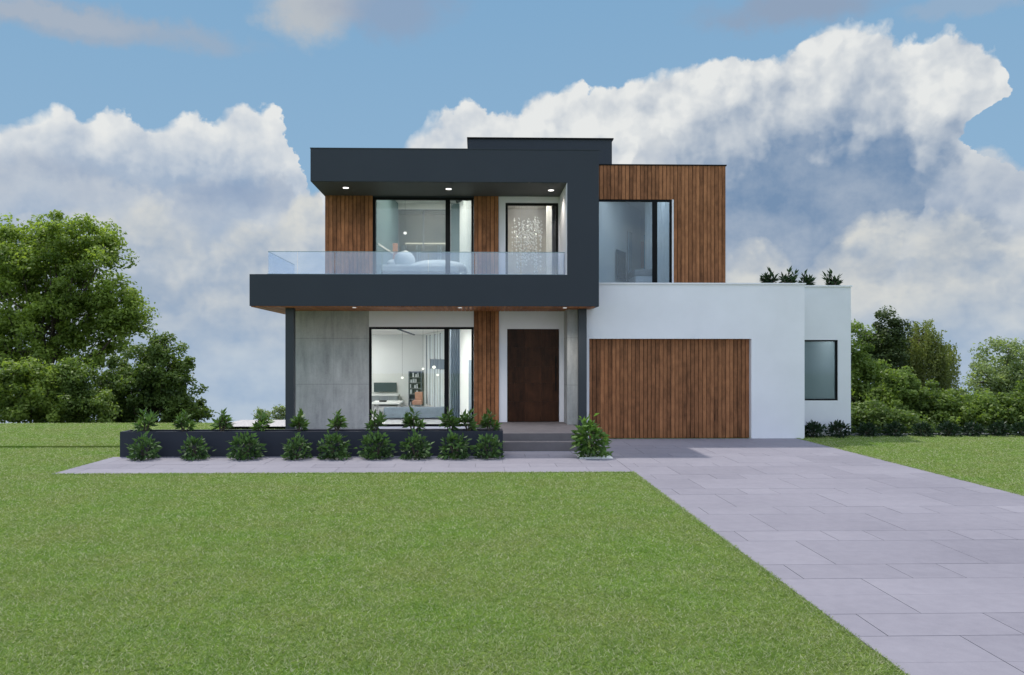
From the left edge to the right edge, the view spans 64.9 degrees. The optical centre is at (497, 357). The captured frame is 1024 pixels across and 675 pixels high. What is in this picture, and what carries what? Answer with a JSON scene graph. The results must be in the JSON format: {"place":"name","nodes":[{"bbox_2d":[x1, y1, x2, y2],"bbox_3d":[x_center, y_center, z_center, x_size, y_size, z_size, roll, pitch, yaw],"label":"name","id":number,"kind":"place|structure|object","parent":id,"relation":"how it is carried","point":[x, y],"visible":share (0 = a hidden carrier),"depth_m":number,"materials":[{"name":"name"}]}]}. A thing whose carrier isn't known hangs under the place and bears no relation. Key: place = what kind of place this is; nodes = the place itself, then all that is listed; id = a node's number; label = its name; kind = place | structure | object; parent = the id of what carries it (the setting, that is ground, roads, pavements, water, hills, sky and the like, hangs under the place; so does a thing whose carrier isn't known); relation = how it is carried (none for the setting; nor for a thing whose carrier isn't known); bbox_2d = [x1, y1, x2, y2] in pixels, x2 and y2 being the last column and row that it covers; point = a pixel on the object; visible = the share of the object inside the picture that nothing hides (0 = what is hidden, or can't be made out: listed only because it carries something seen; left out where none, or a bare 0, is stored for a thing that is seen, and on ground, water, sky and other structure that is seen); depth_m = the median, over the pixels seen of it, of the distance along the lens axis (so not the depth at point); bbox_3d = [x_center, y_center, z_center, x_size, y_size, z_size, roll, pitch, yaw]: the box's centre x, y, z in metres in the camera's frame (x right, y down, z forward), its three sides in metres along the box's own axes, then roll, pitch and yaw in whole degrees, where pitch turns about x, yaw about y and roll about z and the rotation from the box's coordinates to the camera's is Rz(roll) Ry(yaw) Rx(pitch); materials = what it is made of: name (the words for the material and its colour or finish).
{"place":"outdoors","nodes":[
{"label":"outdoors","id":0,"kind":"place"},
{"bbox_2d":[233,420,284,426],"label":"patio","id":1,"kind":"structure","parent":0,"point":[248,423],"depth_m":23.43,"materials":[{"name":"grey concrete"}]},
{"bbox_2d":[53,451,630,473],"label":"path","id":2,"kind":"structure","parent":0,"point":[543,461],"depth_m":14.96,"materials":[{"name":"grey concrete"}]},
{"bbox_2d":[126,431,162,460],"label":"round shrub","id":3,"kind":"object","parent":2,"relation":"on","point":[146,442],"visible":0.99,"depth_m":15.78,"materials":[{"name":"green plant"}]},
{"bbox_2d":[177,433,215,460],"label":"round shrub","id":4,"kind":"object","parent":2,"relation":"on","point":[203,454],"visible":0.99,"depth_m":15.83,"materials":[{"name":"green plant"}]},
{"bbox_2d":[225,431,266,460],"bbox_3d":[-4.963,1.787,15.938,0.823,0.690,0.775,0,0,-16],"label":"round shrub","id":5,"kind":"object","parent":2,"relation":"on","point":[245,453],"visible":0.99,"depth_m":15.82,"materials":[{"name":"green plant"}]},
{"bbox_2d":[280,432,312,459],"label":"round shrub","id":6,"kind":"object","parent":2,"relation":"on","point":[291,448],"visible":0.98,"depth_m":15.85,"materials":[{"name":"green plant"}]},
{"bbox_2d":[316,430,351,460],"bbox_3d":[-3.228,1.769,15.939,0.711,0.727,0.749,0,0,-13],"label":"round shrub","id":7,"kind":"object","parent":2,"relation":"on","point":[340,454],"visible":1,"depth_m":15.84,"materials":[{"name":"green plant"}]},
{"bbox_2d":[354,430,395,459],"bbox_3d":[-2.373,1.783,15.992,0.839,0.703,0.790,0,0,8],"label":"round shrub","id":8,"kind":"object","parent":2,"relation":"on","point":[372,454],"visible":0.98,"depth_m":15.88,"materials":[{"name":"green plant"}]},
{"bbox_2d":[399,428,433,459],"bbox_3d":[-1.608,1.778,15.975,0.740,0.735,0.755,0,0,-8],"label":"round shrub","id":9,"kind":"object","parent":2,"relation":"on","point":[421,449],"visible":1,"depth_m":15.90,"materials":[{"name":"green plant"}]},
{"bbox_2d":[437,429,472,459],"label":"round shrub","id":10,"kind":"object","parent":2,"relation":"on","point":[456,447],"visible":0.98,"depth_m":15.92,"materials":[{"name":"green plant"}]},
{"bbox_2d":[470,433,505,459],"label":"round shrub","id":11,"kind":"object","parent":2,"relation":"on","point":[495,443],"visible":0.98,"depth_m":15.96,"materials":[{"name":"green plant"}]},
{"bbox_2d":[578,454,612,458],"bbox_3d":[1.960,1.999,16.238,0.660,0.018,0.530,0,0,-1],"label":"stone bed","id":12,"kind":"object","parent":2,"relation":"on","point":[598,457],"visible":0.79,"depth_m":16.00,"materials":[{"name":"white stone"}]},
{"bbox_2d":[570,413,613,457],"bbox_3d":[1.907,1.633,16.209,0.986,1.043,0.878,0,0,-24],"label":"bushy shrub","id":13,"kind":"object","parent":12,"relation":"on","point":[590,426],"visible":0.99,"depth_m":16.07,"materials":[{"name":"green plant"}]},
{"bbox_2d":[0,422,1023,674],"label":"lawn","id":14,"kind":"structure","parent":0,"point":[402,611],"depth_m":7.29,"materials":[{"name":"green plant"}]},
{"bbox_2d":[120,429,502,456],"bbox_3d":[-3.759,1.761,16.583,7.735,0.518,0.500,0,0,-1],"label":"planter box","id":15,"kind":"object","parent":14,"relation":"on","point":[172,442],"visible":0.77,"depth_m":16.33,"materials":[{"name":"dark grey painted concrete"},{"name":"soil"}]},
{"bbox_2d":[131,407,158,431],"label":"spiky shrub","id":16,"kind":"object","parent":15,"relation":"in","point":[148,419],"visible":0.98,"depth_m":16.46,"materials":[{"name":"green plant"}]},
{"bbox_2d":[172,409,197,430],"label":"spiky shrub","id":17,"kind":"object","parent":15,"relation":"in","point":[181,423],"visible":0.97,"depth_m":16.48,"materials":[{"name":"green plant"}]},
{"bbox_2d":[210,407,235,430],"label":"spiky shrub","id":18,"kind":"object","parent":15,"relation":"in","point":[223,422],"visible":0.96,"depth_m":16.50,"materials":[{"name":"green plant"}]},
{"bbox_2d":[250,410,274,430],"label":"spiky shrub","id":19,"kind":"object","parent":15,"relation":"in","point":[261,423],"visible":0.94,"depth_m":16.53,"materials":[{"name":"green plant"}]},
{"bbox_2d":[288,407,309,430],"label":"spiky shrub","id":20,"kind":"object","parent":15,"relation":"in","point":[299,422],"visible":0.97,"depth_m":16.51,"materials":[{"name":"green plant"}]},
{"bbox_2d":[326,409,348,430],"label":"spiky shrub","id":21,"kind":"object","parent":15,"relation":"in","point":[336,421],"visible":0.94,"depth_m":16.55,"materials":[{"name":"green plant"}]},
{"bbox_2d":[364,409,387,430],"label":"spiky shrub","id":22,"kind":"object","parent":15,"relation":"in","point":[378,421],"visible":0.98,"depth_m":16.56,"materials":[{"name":"green plant"}]},
{"bbox_2d":[401,406,425,430],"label":"spiky shrub","id":23,"kind":"object","parent":15,"relation":"in","point":[408,420],"visible":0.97,"depth_m":16.59,"materials":[{"name":"green plant"}]},
{"bbox_2d":[436,406,462,430],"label":"spiky shrub","id":24,"kind":"object","parent":15,"relation":"in","point":[453,423],"visible":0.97,"depth_m":16.58,"materials":[{"name":"green plant"}]},
{"bbox_2d":[455,408,479,430],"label":"spiky shrub","id":25,"kind":"object","parent":15,"relation":"in","point":[468,421],"visible":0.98,"depth_m":16.61,"materials":[{"name":"green plant"}]},
{"bbox_2d":[479,408,502,430],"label":"spiky shrub","id":26,"kind":"object","parent":15,"relation":"in","point":[485,421],"visible":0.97,"depth_m":16.64,"materials":[{"name":"green plant"}]},
{"bbox_2d":[249,137,852,450],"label":"house","id":27,"kind":"structure","parent":14,"relation":"on","point":[572,329],"depth_m":20.11,"materials":[{"name":"paint"}]},
{"bbox_2d":[374,383,396,391],"bbox_3d":[-4.142,1.103,29.753,0.838,0.346,0.090,0,0,-1],"label":"television","id":28,"kind":"object","parent":27,"relation":"attached to","point":[385,387],"visible":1,"depth_m":29.71,"materials":[{"name":"black glass"}]},
{"bbox_2d":[372,394,398,404],"bbox_3d":[-4.137,1.540,29.533,1.038,0.360,0.450,0,0,-1],"label":"media cabinet","id":29,"kind":"object","parent":27,"relation":"attached to","point":[377,397],"visible":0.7,"depth_m":29.32,"materials":[{"name":"paint"}]},
{"bbox_2d":[372,400,403,413],"bbox_3d":[-3.530,1.595,25.922,0.922,0.350,1.200,0,0,-1],"label":"coffee table","id":30,"kind":"object","parent":27,"relation":"on","point":[398,402],"visible":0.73,"depth_m":25.34,"materials":[{"name":"paint"}]},
{"bbox_2d":[384,407,443,417],"bbox_3d":[-2.363,1.580,23.399,1.781,0.320,0.900,0,0,-1],"label":"sofa","id":31,"kind":"object","parent":27,"relation":"on","point":[399,412],"visible":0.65,"depth_m":22.95,"materials":[{"name":"grey fabric"}]},
{"bbox_2d":[408,371,421,405],"bbox_3d":[-3.024,1.139,29.650,0.478,1.261,0.330,0,0,-1],"label":"bookshelf","id":32,"kind":"object","parent":27,"relation":"on","point":[411,397],"visible":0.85,"depth_m":29.78,"materials":[{"name":"grey wood"}]},
{"bbox_2d":[412,392,422,406],"bbox_3d":[-2.801,1.495,28.240,0.338,0.550,0.600,0,0,-1],"label":"armchair","id":33,"kind":"object","parent":27,"relation":"on","point":[418,400],"visible":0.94,"depth_m":28.44,"materials":[{"name":"fabric"}]},
{"bbox_2d":[416,245,420,261],"bbox_3d":[-2.483,-2.756,25.347,0.153,1.547,0.060,0,0,-1],"label":"curtain","id":34,"kind":"object","parent":27,"relation":"hanging from","point":[418,253],"visible":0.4,"depth_m":25.35,"materials":[{"name":"grey fabric"}]},
{"bbox_2d":[369,327,473,426],"bbox_3d":[-1.944,0.495,20.644,2.671,2.550,0.090,0,0,-1],"label":"window","id":35,"kind":"structure","parent":27,"relation":"in","point":[446,329],"depth_m":20.62,"materials":[{"name":"black metal"}]},
{"bbox_2d":[373,197,473,273],"bbox_3d":[-1.892,-3.030,20.645,2.568,2.134,0.090,0,0,-1],"label":"window","id":36,"kind":"structure","parent":27,"relation":"in","point":[447,200],"depth_m":20.62,"materials":[{"name":"black metal"}]},
{"bbox_2d":[382,243,465,273],"bbox_3d":[-2.088,-2.617,22.306,2.484,1.269,1.700,0,0,-1],"label":"bed","id":37,"kind":"object","parent":27,"relation":"on","point":[402,262],"visible":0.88,"depth_m":21.52,"materials":[{"name":"fabric"}]},
{"bbox_2d":[437,245,441,259],"bbox_3d":[-1.819,-2.756,25.363,0.154,1.547,0.060,0,0,-1],"label":"curtain","id":38,"kind":"object","parent":27,"relation":"hanging from","point":[439,252],"visible":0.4,"depth_m":25.36,"materials":[{"name":"grey fabric"}]},
{"bbox_2d":[449,329,459,423],"bbox_3d":[-1.128,0.465,21.279,0.279,2.590,0.080,0,0,-1],"label":"curtain","id":39,"kind":"object","parent":27,"relation":"hanging from","point":[454,368],"visible":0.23,"depth_m":21.27,"materials":[{"name":"grey fabric"}]},
{"bbox_2d":[460,201,470,273],"bbox_3d":[-0.831,-3.261,22.086,0.070,2.556,2.248,0,0,-13],"label":"curtain","id":40,"kind":"object","parent":27,"relation":"hanging from","point":[465,233],"visible":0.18,"depth_m":22.14,"materials":[{"name":"white fabric"}]},
{"bbox_2d":[469,360,470,417],"bbox_3d":[-0.705,0.920,21.406,0.020,1.700,0.503,0,0,-14],"label":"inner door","id":41,"kind":"structure","parent":27,"relation":"in","point":[469,360],"depth_m":21.53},
{"bbox_2d":[511,206,542,272],"bbox_3d":[0.808,-3.413,21.925,0.864,2.252,0.842,0,0,-1],"label":"chandelier","id":42,"kind":"object","parent":27,"relation":"hanging from","point":[526,238],"visible":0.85,"depth_m":21.89,"materials":[{"name":"glass"}]},
{"bbox_2d":[506,203,557,273],"bbox_3d":[0.888,-2.967,20.733,1.356,2.008,0.090,0,0,-1],"label":"window","id":43,"kind":"structure","parent":27,"relation":"in","point":[507,204],"depth_m":20.70,"materials":[{"name":"black metal"}]},
{"bbox_2d":[507,329,558,421],"bbox_3d":[0.921,0.464,20.729,1.319,2.382,0.100,0,0,-1],"label":"front door","id":44,"kind":"structure","parent":27,"relation":"in","point":[532,354],"depth_m":20.73,"materials":[{"name":"brown wood"}]},
{"bbox_2d":[617,249,625,280],"bbox_3d":[3.540,-2.626,22.978,0.030,0.825,0.776,0,0,27],"label":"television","id":45,"kind":"object","parent":27,"relation":"attached to","point":[621,265],"visible":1,"depth_m":22.94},
{"bbox_2d":[599,199,671,282],"bbox_3d":[3.422,-2.916,20.955,2.230,2.372,0.090,0,0,-1],"label":"window","id":46,"kind":"structure","parent":27,"relation":"in","point":[654,202],"depth_m":20.93,"materials":[{"name":"black metal"}]},
{"bbox_2d":[627,269,651,282],"bbox_3d":[4.364,-2.282,23.284,1.071,0.964,1.460,0,0,-1],"label":"bed","id":47,"kind":"object","parent":27,"relation":"on","point":[639,276],"visible":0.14,"depth_m":22.59,"materials":[{"name":"grey fabric"}]},
{"bbox_2d":[641,241,643,268],"bbox_3d":[4.567,-3.267,25.624,0.234,0.893,0.050,0,0,-1],"label":"picture","id":48,"kind":"object","parent":27,"relation":"attached to","point":[642,254],"visible":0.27,"depth_m":25.62,"materials":[{"name":"fabric"}]},
{"bbox_2d":[645,202,668,282],"bbox_3d":[4.413,-3.167,22.214,0.060,2.715,2.211,0,0,-7],"label":"curtain","id":49,"kind":"object","parent":27,"relation":"hanging from","point":[662,242],"visible":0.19,"depth_m":22.01,"materials":[{"name":"fabric"}]},
{"bbox_2d":[589,339,748,437],"bbox_3d":[4.279,0.771,20.099,4.035,2.468,0.083,0,0,-1],"label":"garage door","id":50,"kind":"structure","parent":27,"relation":"in","point":[639,388],"depth_m":20.07,"materials":[{"name":"brown wood"}]},
{"bbox_2d":[760,267,779,282],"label":"roof plant","id":51,"kind":"object","parent":27,"relation":"on","point":[765,278],"visible":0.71,"depth_m":21.58,"materials":[{"name":"green plant"}]},
{"bbox_2d":[779,266,798,282],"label":"roof plant","id":52,"kind":"object","parent":27,"relation":"on","point":[785,278],"visible":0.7,"depth_m":21.65,"materials":[{"name":"green plant"}]},
{"bbox_2d":[797,270,815,284],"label":"roof plant","id":53,"kind":"object","parent":27,"relation":"on","point":[806,279],"visible":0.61,"depth_m":21.72,"materials":[{"name":"green plant"}]},
{"bbox_2d":[805,340,836,399],"bbox_3d":[8.211,0.329,20.772,1.110,1.558,0.090,0,0,-1],"label":"window","id":54,"kind":"structure","parent":27,"relation":"in","point":[820,355],"depth_m":20.77,"materials":[{"name":"clear glass"}]},
{"bbox_2d":[820,268,842,284],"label":"roof plant","id":55,"kind":"object","parent":27,"relation":"on","point":[834,281],"visible":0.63,"depth_m":21.78,"materials":[{"name":"green plant"}]},
{"bbox_2d":[805,420,826,437],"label":"shrub","id":56,"kind":"object","parent":14,"relation":"on","point":[811,426],"visible":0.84,"depth_m":20.23,"materials":[{"name":"green plant"}]},
{"bbox_2d":[824,419,854,437],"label":"shrub","id":57,"kind":"object","parent":14,"relation":"on","point":[837,426],"visible":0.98,"depth_m":20.30,"materials":[{"name":"green plant"}]},
{"bbox_2d":[855,421,883,436],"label":"shrub","id":58,"kind":"object","parent":14,"relation":"on","point":[865,427],"visible":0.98,"depth_m":20.53,"materials":[{"name":"green plant"}]},
{"bbox_2d":[879,420,908,436],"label":"shrub","id":59,"kind":"object","parent":14,"relation":"on","point":[894,427],"visible":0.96,"depth_m":20.54,"materials":[{"name":"green plant"}]},
{"bbox_2d":[907,421,936,436],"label":"shrub","id":60,"kind":"object","parent":14,"relation":"on","point":[927,429],"visible":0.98,"depth_m":20.55,"materials":[{"name":"green plant"}]},
{"bbox_2d":[850,433,1017,435],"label":"kerb","id":61,"kind":"structure","parent":14,"relation":"on","point":[903,434],"depth_m":20.80,"materials":[{"name":"concrete"}]},
{"bbox_2d":[935,420,962,436],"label":"shrub","id":62,"kind":"object","parent":14,"relation":"on","point":[952,429],"visible":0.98,"depth_m":20.59,"materials":[{"name":"green plant"}]},
{"bbox_2d":[959,420,987,436],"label":"shrub","id":63,"kind":"object","parent":14,"relation":"on","point":[968,429],"visible":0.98,"depth_m":20.59,"materials":[{"name":"green plant"}]},
{"bbox_2d":[985,420,1015,435],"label":"shrub","id":64,"kind":"object","parent":14,"relation":"on","point":[992,428],"visible":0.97,"depth_m":20.61,"materials":[{"name":"green plant"}]},
{"bbox_2d":[1006,420,1023,435],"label":"shrub","id":65,"kind":"object","parent":14,"relation":"on","point":[1017,428],"visible":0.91,"depth_m":20.67,"materials":[{"name":"green plant"}]},
{"bbox_2d":[0,0,1023,432],"label":"sky","id":66,"kind":"structure","parent":0,"point":[878,144],"materials":[{"name":"blue"}]},
{"bbox_2d":[594,438,1023,674],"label":"driveway","id":67,"kind":"structure","parent":0,"point":[912,571],"depth_m":9.08,"materials":[{"name":"grey concrete"}]},
{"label":"hillside","id":68,"kind":"structure","parent":0,"visible":0},
{"bbox_2d":[0,354,66,422],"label":"leafy bush","id":69,"kind":"object","parent":68,"relation":"on","point":[20,388],"visible":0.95,"depth_m":33.09,"materials":[{"name":"green plant"}]},
{"bbox_2d":[27,354,122,422],"bbox_3d":[-17.949,1.862,34.318,4.097,4.028,3.320,0,0,-1],"label":"leafy bush","id":70,"kind":"object","parent":68,"relation":"on","point":[80,399],"visible":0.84,"depth_m":33.84,"materials":[{"name":"green plant"}]},
{"bbox_2d":[0,209,161,420],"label":"broadleaf tree","id":71,"kind":"object","parent":68,"relation":"on","point":[35,257],"visible":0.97,"depth_m":40.55,"materials":[{"name":"green plant"}]},
{"bbox_2d":[91,331,216,422],"bbox_3d":[-15.886,1.514,36.808,5.666,5.434,3.946,0,0,-25],"label":"broadleaf tree","id":72,"kind":"object","parent":68,"relation":"on","point":[160,389],"visible":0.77,"depth_m":35.98,"materials":[{"name":"green plant"}]},
{"bbox_2d":[252,407,271,419],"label":"pale shrub","id":73,"kind":"object","parent":68,"relation":"on","point":[261,410],"visible":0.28,"depth_m":25.43,"materials":[{"name":"green plant"}]},
{"bbox_2d":[268,404,284,419],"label":"pale shrub","id":74,"kind":"object","parent":68,"relation":"on","point":[280,410],"visible":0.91,"depth_m":25.35,"materials":[{"name":"green plant"}]},
{"bbox_2d":[851,318,891,410],"bbox_3d":[16.232,1.495,36.467,4.628,6.497,3.206,0,0,-1],"label":"broadleaf tree","id":75,"kind":"object","parent":68,"relation":"on","point":[864,369],"visible":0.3,"depth_m":35.76,"materials":[{"name":"green plant"}]},
{"bbox_2d":[853,305,920,389],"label":"broadleaf tree","id":76,"kind":"object","parent":68,"relation":"on","point":[891,343],"visible":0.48,"depth_m":42.03,"materials":[{"name":"green plant"}]},
{"bbox_2d":[851,395,939,432],"bbox_3d":[15.101,2.714,31.346,4.160,2.503,2.634,0,0,-1],"label":"leafy bush","id":77,"kind":"object","parent":68,"relation":"on","point":[879,414],"visible":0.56,"depth_m":30.84,"materials":[{"name":"green plant"}]},
{"bbox_2d":[851,365,972,432],"bbox_3d":[17.798,2.377,34.242,5.411,4.070,3.512,0,0,-1],"label":"leafy bush","id":78,"kind":"object","parent":68,"relation":"on","point":[900,391],"visible":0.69,"depth_m":33.83,"materials":[{"name":"green plant"}]},
{"bbox_2d":[903,318,961,398],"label":"weeping tree","id":79,"kind":"object","parent":68,"relation":"on","point":[930,359],"visible":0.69,"depth_m":42.53,"materials":[{"name":"green plant"}]},
{"bbox_2d":[939,379,1023,432],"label":"leafy bush","id":80,"kind":"object","parent":68,"relation":"on","point":[985,410],"visible":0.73,"depth_m":32.89,"materials":[{"name":"green plant"}]},
{"bbox_2d":[958,336,1023,402],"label":"broadleaf tree","id":81,"kind":"object","parent":68,"relation":"on","point":[1007,375],"visible":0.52,"depth_m":46.29,"materials":[{"name":"green plant"}]}
]}

